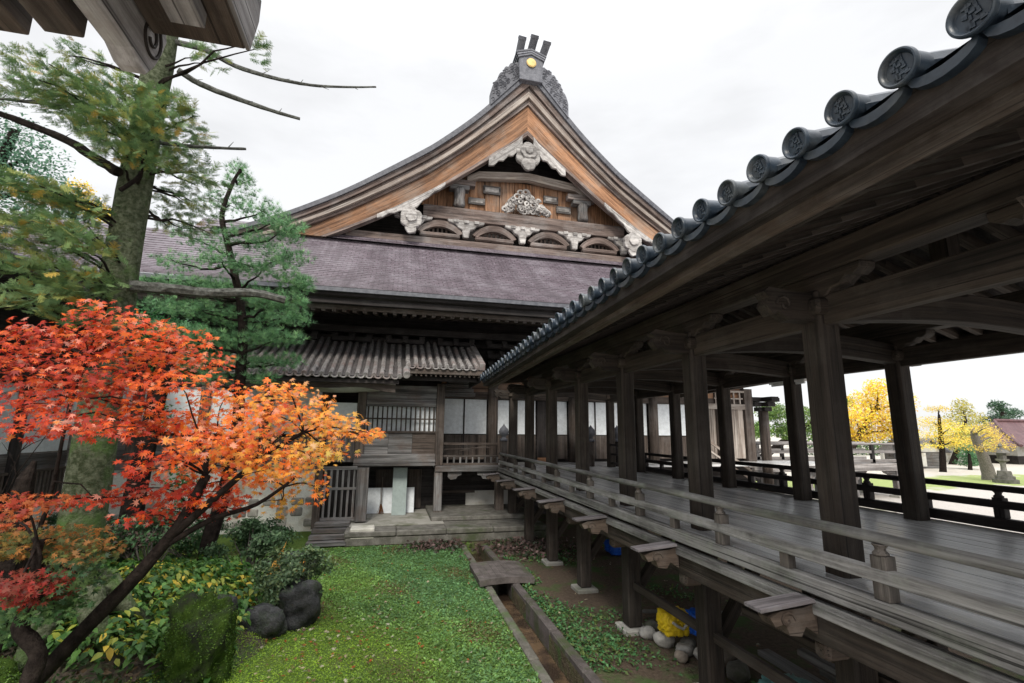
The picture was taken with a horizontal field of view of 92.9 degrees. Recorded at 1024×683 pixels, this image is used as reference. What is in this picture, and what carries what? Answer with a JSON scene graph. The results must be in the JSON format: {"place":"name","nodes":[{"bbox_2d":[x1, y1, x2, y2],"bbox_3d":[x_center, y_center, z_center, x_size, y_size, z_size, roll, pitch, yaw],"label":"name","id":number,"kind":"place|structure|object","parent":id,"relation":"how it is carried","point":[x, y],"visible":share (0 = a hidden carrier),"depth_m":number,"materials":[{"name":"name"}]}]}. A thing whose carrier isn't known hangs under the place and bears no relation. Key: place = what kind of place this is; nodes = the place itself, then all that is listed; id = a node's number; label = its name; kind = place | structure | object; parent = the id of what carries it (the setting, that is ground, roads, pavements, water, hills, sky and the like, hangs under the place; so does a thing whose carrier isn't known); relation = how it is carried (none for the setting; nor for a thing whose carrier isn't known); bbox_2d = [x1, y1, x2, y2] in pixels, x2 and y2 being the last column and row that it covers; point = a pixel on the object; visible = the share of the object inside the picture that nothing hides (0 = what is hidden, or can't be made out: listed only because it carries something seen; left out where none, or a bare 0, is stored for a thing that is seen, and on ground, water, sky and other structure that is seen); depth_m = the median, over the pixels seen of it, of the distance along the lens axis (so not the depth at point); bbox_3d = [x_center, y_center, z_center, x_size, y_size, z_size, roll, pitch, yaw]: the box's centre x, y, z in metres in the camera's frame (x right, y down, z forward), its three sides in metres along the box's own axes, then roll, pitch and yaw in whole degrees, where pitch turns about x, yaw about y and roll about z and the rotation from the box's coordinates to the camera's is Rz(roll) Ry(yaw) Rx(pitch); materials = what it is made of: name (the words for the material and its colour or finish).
{"place":"outdoors","nodes":[
{"label":"outdoors","id":0,"kind":"place"},
{"bbox_2d":[0,0,261,73],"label":"carved eave","id":1,"kind":"object","parent":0,"point":[132,33],"visible":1,"depth_m":2.07,"materials":[{"name":"brown wood"}]},
{"bbox_2d":[0,0,1023,438],"label":"sky","id":2,"kind":"structure","parent":0,"point":[679,97],"materials":[{"name":"white"}]},
{"bbox_2d":[471,554,568,682],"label":"drain water","id":3,"kind":"structure","parent":0,"point":[552,668],"depth_m":9.09,"materials":[{"name":"liquid"}]},
{"bbox_2d":[45,436,1023,682],"bbox_3d":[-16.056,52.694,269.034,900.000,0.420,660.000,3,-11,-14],"label":"ground","id":4,"kind":"structure","parent":0,"point":[747,634],"depth_m":9.18,"materials":[{"name":"green plant"}]},
{"bbox_2d":[0,655,22,682],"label":"garden rock","id":5,"kind":"object","parent":4,"relation":"on","point":[9,672],"visible":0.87,"depth_m":5.83,"materials":[{"name":"green stone"}]},
{"bbox_2d":[0,245,92,528],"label":"side wing","id":6,"kind":"structure","parent":4,"relation":"on","point":[46,462],"depth_m":13.41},
{"bbox_2d":[0,106,96,221],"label":"cedar","id":7,"kind":"object","parent":4,"relation":"on","point":[9,140],"visible":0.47,"depth_m":22.84,"materials":[{"name":"green plant"}]},
{"bbox_2d":[0,490,126,682],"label":"maple","id":8,"kind":"object","parent":4,"relation":"on","point":[41,589],"visible":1,"depth_m":4.88,"materials":[{"name":"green plant"}]},
{"bbox_2d":[35,510,116,564],"bbox_3d":[-11.125,5.057,12.398,2.677,1.510,1.545,3,-11,-14],"label":"shrub","id":9,"kind":"object","parent":4,"relation":"on","point":[52,520],"visible":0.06,"depth_m":12.35,"materials":[{"name":"green plant"}]},
{"bbox_2d":[60,177,110,223],"bbox_3d":[-22.804,-0.518,24.570,3.741,16.839,2.018,1,-10,-3],"label":"yellow tree","id":10,"kind":"object","parent":4,"relation":"on","point":[86,186],"visible":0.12,"depth_m":26.06,"materials":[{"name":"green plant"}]},
{"bbox_2d":[2,583,275,682],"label":"garden mound","id":11,"kind":"object","parent":4,"relation":"on","point":[89,666],"visible":0.07,"depth_m":6.53,"materials":[{"name":"green plant"}]},
{"bbox_2d":[0,460,36,644],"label":"tree stump","id":12,"kind":"object","parent":11,"relation":"on","point":[25,480],"visible":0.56,"depth_m":6.80,"materials":[{"name":"brown plant"}]},
{"bbox_2d":[0,406,60,511],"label":"bare shrub","id":13,"kind":"object","parent":11,"relation":"on","point":[23,448],"visible":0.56,"depth_m":7.13,"materials":[{"name":"brown plant"}]},
{"bbox_2d":[0,563,257,682],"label":"bed moss","id":14,"kind":"object","parent":11,"relation":"on","point":[100,673],"visible":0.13,"depth_m":6.38,"materials":[{"name":"green plant"}]},
{"bbox_2d":[1,553,268,682],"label":"bed plants","id":15,"kind":"object","parent":11,"relation":"on","point":[169,573],"visible":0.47,"depth_m":8.11,"materials":[{"name":"green plant"}]},
{"bbox_2d":[102,507,197,567],"bbox_3d":[-7.482,4.130,9.938,2.009,1.460,1.434,3,-11,-14],"label":"shrub","id":16,"kind":"object","parent":11,"relation":"on","point":[131,536],"visible":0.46,"depth_m":9.66,"materials":[{"name":"green plant"}]},
{"bbox_2d":[115,340,179,560],"bbox_3d":[-8.315,2.637,11.048,0.784,5.623,0.539,3,-11,-14],"label":"thin trunk","id":17,"kind":"object","parent":4,"relation":"on","point":[128,502],"visible":0.29,"depth_m":10.92,"materials":[{"name":"brown plant"}]},
{"bbox_2d":[132,623,169,653],"bbox_3d":[-5.231,4.653,7.364,1.134,0.712,0.962,3,-11,-14],"label":"garden rock","id":18,"kind":"object","parent":4,"relation":"on","point":[154,650],"visible":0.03,"depth_m":7.04,"materials":[{"name":"green stone"}]},
{"bbox_2d":[129,306,237,504],"bbox_3d":[-9.268,2.449,12.870,3.313,7.016,1.895,6,-12,-28],"label":"evergreen","id":19,"kind":"object","parent":4,"relation":"on","point":[153,339],"visible":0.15,"depth_m":13.08,"materials":[{"name":"green plant"}]},
{"bbox_2d":[140,517,232,559],"bbox_3d":[-8.928,5.393,13.250,2.322,1.384,1.275,3,-11,-14],"label":"shrub","id":20,"kind":"object","parent":4,"relation":"on","point":[185,547],"visible":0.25,"depth_m":13.10,"materials":[{"name":"green plant"}]},
{"bbox_2d":[0,30,375,674],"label":"fir tree","id":21,"kind":"object","parent":4,"relation":"on","point":[142,135],"visible":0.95,"depth_m":7.49,"materials":[{"name":"green plant"}]},
{"bbox_2d":[0,298,385,682],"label":"maple tree","id":22,"kind":"object","parent":4,"relation":"on","point":[76,637],"visible":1,"depth_m":5.55,"materials":[{"name":"red plant"}]},
{"bbox_2d":[158,587,240,682],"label":"garden rock","id":23,"kind":"object","parent":4,"relation":"on","point":[199,636],"visible":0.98,"depth_m":6.66,"materials":[{"name":"green stone"}]},
{"bbox_2d":[136,156,318,561],"bbox_3d":[-7.353,0.142,12.102,4.829,11.095,3.516,3,-11,-14],"label":"pine tree","id":24,"kind":"object","parent":4,"relation":"on","point":[211,531],"visible":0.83,"depth_m":12.23,"materials":[{"name":"green plant"}]},
{"bbox_2d":[218,594,238,613],"bbox_3d":[-4.833,4.756,8.081,0.484,1.142,0.539,3,-11,-14],"label":"garden rock","id":25,"kind":"object","parent":4,"relation":"on","point":[234,599],"visible":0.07,"depth_m":8.10,"materials":[{"name":"grey stone"}]},
{"bbox_2d":[198,516,302,572],"bbox_3d":[-6.007,4.794,11.180,1.547,1.499,1.777,-6,-12,31],"label":"shrub","id":26,"kind":"object","parent":4,"relation":"on","point":[256,543],"visible":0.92,"depth_m":11.05,"materials":[{"name":"green plant"}]},
{"bbox_2d":[229,515,293,553],"bbox_3d":[-7.146,5.552,13.852,1.684,1.174,1.327,3,-11,-14],"label":"shrub","id":27,"kind":"object","parent":4,"relation":"on","point":[276,527],"visible":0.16,"depth_m":13.99,"materials":[{"name":"green plant"}]},
{"bbox_2d":[237,602,286,639],"bbox_3d":[-4.322,4.908,8.363,0.901,0.765,0.720,3,-11,-14],"label":"garden rock","id":28,"kind":"object","parent":4,"relation":"on","point":[268,620],"visible":0.56,"depth_m":8.19,"materials":[{"name":"grey stone"}]},
{"bbox_2d":[259,550,321,578],"bbox_3d":[-5.330,5.475,11.627,1.525,0.844,1.092,3,-11,-14],"label":"garden rock","id":29,"kind":"object","parent":4,"relation":"on","point":[294,560],"visible":0.04,"depth_m":11.54,"materials":[{"name":"grey stone"}]},
{"bbox_2d":[249,543,338,605],"bbox_3d":[-4.157,4.553,9.158,1.351,1.371,1.279,-1,-10,9],"label":"shrub","id":30,"kind":"object","parent":4,"relation":"on","point":[274,583],"visible":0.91,"depth_m":9.06,"materials":[{"name":"green plant"}]},
{"bbox_2d":[276,578,321,631],"bbox_3d":[-3.929,4.907,8.973,0.800,1.007,0.930,3,-11,-14],"label":"garden rock","id":31,"kind":"object","parent":4,"relation":"on","point":[299,604],"visible":0.62,"depth_m":8.71,"materials":[{"name":"grey stone"}]},
{"bbox_2d":[126,543,540,682],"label":"lawn clover","id":32,"kind":"object","parent":4,"relation":"on","point":[502,651],"visible":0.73,"depth_m":8.88,"materials":[{"name":"green plant"}]},
{"bbox_2d":[0,34,814,546],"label":"temple hall","id":33,"kind":"structure","parent":4,"relation":"on","point":[454,264],"depth_m":20.45,"materials":[{"name":"wood"}]},
{"bbox_2d":[367,488,380,513],"bbox_3d":[-5.157,5.876,17.979,0.550,0.897,0.189,3,-11,-14],"label":"white board","id":34,"kind":"object","parent":33,"relation":"on","point":[373,503],"visible":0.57,"depth_m":17.97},
{"bbox_2d":[377,477,383,513],"bbox_3d":[-4.785,5.645,17.867,0.174,1.292,0.204,-5,-12,29],"label":"broom","id":35,"kind":"object","parent":33,"relation":"on","point":[380,509],"visible":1,"depth_m":17.80,"materials":[{"name":"brown wood"}]},
{"bbox_2d":[380,487,413,512],"bbox_3d":[-4.283,5.923,18.189,1.220,0.897,0.189,3,-11,-14],"label":"white board","id":36,"kind":"object","parent":33,"relation":"on","point":[387,500],"visible":0.64,"depth_m":18.17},
{"bbox_2d":[391,468,406,514],"bbox_3d":[-4.111,5.466,17.791,0.500,1.655,0.200,3,-11,-14],"label":"tall board","id":37,"kind":"object","parent":33,"relation":"on","point":[399,490],"visible":1,"depth_m":17.76,"materials":[{"name":"grey wood"}]},
{"bbox_2d":[365,406,435,432],"bbox_3d":[-4.084,2.889,17.958,2.520,0.960,0.210,3,-11,-14],"label":"lattice window","id":38,"kind":"structure","parent":33,"relation":"in","point":[392,419],"depth_m":17.97,"materials":[{"name":"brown wood"}]},
{"bbox_2d":[537,401,545,457],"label":"wooden pillar","id":39,"kind":"structure","parent":33,"relation":"in","point":[541,405],"depth_m":21.19,"materials":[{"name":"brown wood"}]},
{"bbox_2d":[387,536,601,561],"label":"leaf litter","id":40,"kind":"object","parent":4,"relation":"on","point":[517,544],"visible":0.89,"depth_m":14.46,"materials":[{"name":"brown plant"}]},
{"bbox_2d":[239,537,760,682],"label":"fallen leaves","id":41,"kind":"object","parent":4,"relation":"on","point":[316,649],"visible":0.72,"depth_m":8.05,"materials":[{"name":"brown plant"}]},
{"bbox_2d":[469,560,534,586],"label":"stone slab","id":42,"kind":"structure","parent":4,"relation":"on","point":[486,573],"depth_m":11.40,"materials":[{"name":"grey stone"}]},
{"bbox_2d":[459,544,553,682],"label":"drain kerb","id":43,"kind":"structure","parent":4,"relation":"on","point":[531,656],"depth_m":8.34,"materials":[{"name":"grey concrete"}]},
{"bbox_2d":[482,545,602,682],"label":"drain kerb","id":44,"kind":"structure","parent":4,"relation":"on","point":[541,624],"depth_m":8.76,"materials":[{"name":"grey concrete"}]},
{"bbox_2d":[604,539,620,554],"bbox_3d":[3.151,5.980,14.215,0.865,0.410,0.682,3,-11,-14],"label":"tarp bundle","id":45,"kind":"object","parent":4,"relation":"on","point":[611,550],"visible":0.31,"depth_m":13.95,"materials":[{"name":"blue plastic"}]},
{"bbox_2d":[497,538,755,682],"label":"clover patches","id":46,"kind":"object","parent":4,"relation":"on","point":[570,635],"visible":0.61,"depth_m":8.53,"materials":[{"name":"green plant"}]},
{"bbox_2d":[639,626,655,639],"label":"cobble","id":47,"kind":"object","parent":4,"relation":"on","point":[645,632],"visible":0.9,"depth_m":8.34,"materials":[{"name":"grey stone"}]},
{"bbox_2d":[644,619,657,631],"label":"cobble","id":48,"kind":"object","parent":4,"relation":"on","point":[652,623],"visible":0.63,"depth_m":8.65,"materials":[{"name":"stone"}]},
{"bbox_2d":[653,631,674,648],"bbox_3d":[2.542,4.959,8.109,0.355,0.242,0.298,3,-11,-14],"label":"cobble","id":49,"kind":"object","parent":4,"relation":"on","point":[661,639],"visible":0.8,"depth_m":8.01,"materials":[{"name":"grey stone"}]},
{"bbox_2d":[656,606,689,636],"bbox_3d":[2.680,4.623,8.023,0.502,0.406,0.526,3,-11,-14],"label":"sack","id":50,"kind":"object","parent":49,"relation":"on","point":[669,625],"visible":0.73,"depth_m":7.89,"materials":[{"name":"yellow plastic"}]},
{"bbox_2d":[674,650,688,663],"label":"cobble","id":51,"kind":"object","parent":4,"relation":"on","point":[681,656],"visible":0.97,"depth_m":7.51,"materials":[{"name":"grey stone"}]},
{"bbox_2d":[675,642,693,656],"bbox_3d":[2.751,4.928,7.774,0.290,0.192,0.226,0,-10,2],"label":"cobble","id":52,"kind":"object","parent":4,"relation":"on","point":[687,648],"visible":0.67,"depth_m":7.71,"materials":[{"name":"grey stone"}]},
{"bbox_2d":[680,637,695,648],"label":"cobble","id":53,"kind":"object","parent":4,"relation":"on","point":[691,641],"visible":0.48,"depth_m":7.91,"materials":[{"name":"stone"}]},
{"bbox_2d":[693,647,697,659],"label":"cobble","id":54,"kind":"object","parent":4,"relation":"on","point":[695,653],"visible":0.16,"depth_m":7.57,"materials":[{"name":"grey stone"}]},
{"bbox_2d":[642,609,756,615],"bbox_3d":[3.081,4.570,8.215,0.060,0.838,2.665,5,-11,-24],"label":"pole","id":55,"kind":"object","parent":4,"relation":"on","point":[649,610],"visible":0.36,"depth_m":9.11,"materials":[{"name":"grey wood"}]},
{"bbox_2d":[711,442,755,488],"bbox_3d":[10.150,6.155,22.412,2.281,3.142,0.153,3,-11,-12],"label":"stair rail","id":56,"kind":"object","parent":4,"relation":"on","point":[718,456],"visible":0.17,"depth_m":22.50,"materials":[{"name":"grey wood"}]},
{"bbox_2d":[726,659,750,682],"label":"cobble","id":57,"kind":"object","parent":4,"relation":"on","point":[737,670],"visible":0.98,"depth_m":6.92,"materials":[{"name":"stone"}]},
{"bbox_2d":[480,0,1023,682],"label":"covered walkway","id":58,"kind":"structure","parent":4,"relation":"on","point":[880,230],"depth_m":5.41,"materials":[{"name":"brown wood"}]},
{"bbox_2d":[499,424,508,466],"bbox_3d":[-0.316,3.917,18.418,0.380,1.600,0.380,3,-11,-14],"label":"newel post","id":59,"kind":"object","parent":58,"relation":"on","point":[503,431],"visible":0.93,"depth_m":18.34,"materials":[{"name":"grey wood"}]},
{"bbox_2d":[589,425,595,465],"bbox_3d":[3.114,4.093,19.192,0.380,1.600,0.380,3,-11,-14],"label":"newel post","id":60,"kind":"object","parent":58,"relation":"on","point":[592,432],"visible":0.83,"depth_m":19.07,"materials":[{"name":"brown wood"}]},
{"bbox_2d":[606,442,618,466],"bbox_3d":[3.865,4.306,18.505,0.080,0.950,1.080,3,-11,-14],"label":"rail panel","id":61,"kind":"object","parent":58,"relation":"on","point":[614,454],"visible":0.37,"depth_m":18.34,"materials":[{"name":"brown wood"}]},
{"bbox_2d":[615,425,617,466],"bbox_3d":[4.162,4.113,19.242,0.380,1.600,0.380,3,-11,-14],"label":"newel post","id":62,"kind":"object","parent":58,"relation":"on","point":[616,439],"visible":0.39,"depth_m":19.15,"materials":[{"name":"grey wood"}]},
{"bbox_2d":[769,379,806,386],"bbox_3d":[5.964,0.900,10.543,0.080,0.095,0.986,3,-11,-14],"label":"fluorescent lamp","id":63,"kind":"object","parent":58,"relation":"attached to","point":[780,383],"visible":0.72,"depth_m":10.64,"materials":[{"name":"white plastic"}]},
{"bbox_2d":[753,403,810,440],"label":"broad tree","id":64,"kind":"object","parent":4,"relation":"on","point":[780,431],"visible":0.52,"depth_m":56.87,"materials":[{"name":"green plant"}]},
{"bbox_2d":[758,673,811,682],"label":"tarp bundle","id":65,"kind":"object","parent":4,"relation":"on","point":[764,679],"visible":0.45,"depth_m":5.98,"materials":[{"name":"teal plastic"}]},
{"bbox_2d":[757,649,825,682],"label":"stored plank","id":66,"kind":"object","parent":4,"relation":"on","point":[779,661],"visible":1,"depth_m":6.95,"materials":[{"name":"grey wood"}]},
{"bbox_2d":[819,668,836,682],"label":"stored plank","id":67,"kind":"object","parent":66,"relation":"on","point":[827,674],"visible":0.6,"depth_m":6.37,"materials":[{"name":"grey wood"}]},
{"bbox_2d":[760,395,857,456],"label":"broad tree","id":68,"kind":"object","parent":4,"relation":"on","point":[808,429],"visible":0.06,"depth_m":61.59,"materials":[{"name":"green plant"}]},
{"bbox_2d":[800,656,820,668],"bbox_3d":[5.350,4.059,3.422,0.200,0.182,8.090,3,-11,-13],"label":"stored plank","id":69,"kind":"object","parent":4,"relation":"on","point":[811,663],"visible":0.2,"depth_m":7.09,"materials":[{"name":"brown wood"}]},
{"bbox_2d":[806,433,945,455],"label":"shrubs","id":70,"kind":"object","parent":4,"relation":"on","point":[866,447],"visible":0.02,"depth_m":82.11,"materials":[{"name":"green plant"}]},
{"bbox_2d":[847,378,923,448],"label":"ginkgo tree","id":71,"kind":"object","parent":4,"relation":"on","point":[867,418],"visible":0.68,"depth_m":54.19,"materials":[{"name":"yellow plant"}]},
{"bbox_2d":[877,438,951,467],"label":"shed","id":72,"kind":"structure","parent":4,"relation":"on","point":[930,458],"depth_m":51.67,"materials":[{"name":"grey wood"}]},
{"bbox_2d":[921,453,926,466],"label":"door","id":73,"kind":"structure","parent":72,"relation":"in","point":[924,459],"depth_m":51.20,"materials":[{"name":"paint"}]},
{"bbox_2d":[879,447,974,461],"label":"boundary wall","id":74,"kind":"structure","parent":4,"relation":"on","point":[948,456],"depth_m":63.31,"materials":[{"name":"paint"}]},
{"bbox_2d":[917,405,976,471],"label":"yellow tree","id":75,"kind":"object","parent":4,"relation":"on","point":[942,451],"visible":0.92,"depth_m":47.28,"materials":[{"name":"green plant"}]},
{"bbox_2d":[954,444,978,469],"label":"conifer","id":76,"kind":"object","parent":4,"relation":"on","point":[969,461],"visible":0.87,"depth_m":50.54,"materials":[{"name":"green plant"}]},
{"bbox_2d":[929,398,1005,464],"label":"tree","id":77,"kind":"object","parent":4,"relation":"on","point":[957,419],"visible":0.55,"depth_m":60.31,"materials":[{"name":"yellow plant"}]},
{"bbox_2d":[936,419,1023,463],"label":"red roof house","id":78,"kind":"structure","parent":4,"relation":"on","point":[1014,427],"depth_m":62.53,"materials":[{"name":"paint"}]},
{"bbox_2d":[956,422,1017,479],"bbox_3d":[37.807,8.842,38.709,3.568,4.766,6.412,-9,-14,42],"label":"pruned tree","id":79,"kind":"object","parent":4,"relation":"on","point":[987,469],"visible":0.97,"depth_m":38.77,"materials":[{"name":"yellow plant"}]},
{"bbox_2d":[978,399,1023,422],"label":"conifer","id":80,"kind":"object","parent":4,"relation":"on","point":[1001,409],"visible":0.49,"depth_m":69.83,"materials":[{"name":"green plant"}]},
{"bbox_2d":[991,443,1019,483],"bbox_3d":[36.976,9.131,36.703,1.501,2.960,1.501,3,-11,-14],"label":"stone lantern","id":81,"kind":"object","parent":4,"relation":"on","point":[1004,475],"visible":0.99,"depth_m":36.46,"materials":[{"name":"grey stone"}]},
{"bbox_2d":[724,650,737,669],"bbox_3d":[3.245,4.809,7.428,0.418,0.362,0.516,7,-12,-30],"label":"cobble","id":82,"kind":"object","parent":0,"point":[728,656],"visible":0.07,"depth_m":7.24,"materials":[{"name":"grey stone"}]},
{"bbox_2d":[749,441,900,499],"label":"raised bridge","id":83,"kind":"structure","parent":0,"point":[863,464],"depth_m":27.09,"materials":[{"name":"grey wood"}]},
{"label":"cobble","id":84,"kind":"object","parent":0,"visible":0},
{"bbox_2d":[685,607,696,635],"bbox_3d":[3.044,4.570,7.945,0.379,0.377,0.376,3,-11,-14],"label":"sack","id":85,"kind":"object","parent":84,"relation":"on","point":[691,611],"visible":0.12,"depth_m":7.89,"materials":[{"name":"blue plastic"}]},
{"bbox_3d":[4.814,3.648,2.535,0.224,0.181,6.420,3,-11,-14],"label":"stored plank","id":86,"kind":"object","parent":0,"visible":0},
{"bbox_2d":[797,648,835,674],"bbox_3d":[4.864,3.440,2.639,0.200,0.149,7.956,3,-11,-14],"label":"stored plank","id":87,"kind":"object","parent":86,"relation":"on","point":[810,656],"visible":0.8,"depth_m":6.14,"materials":[{"name":"grey wood"}]}
]}

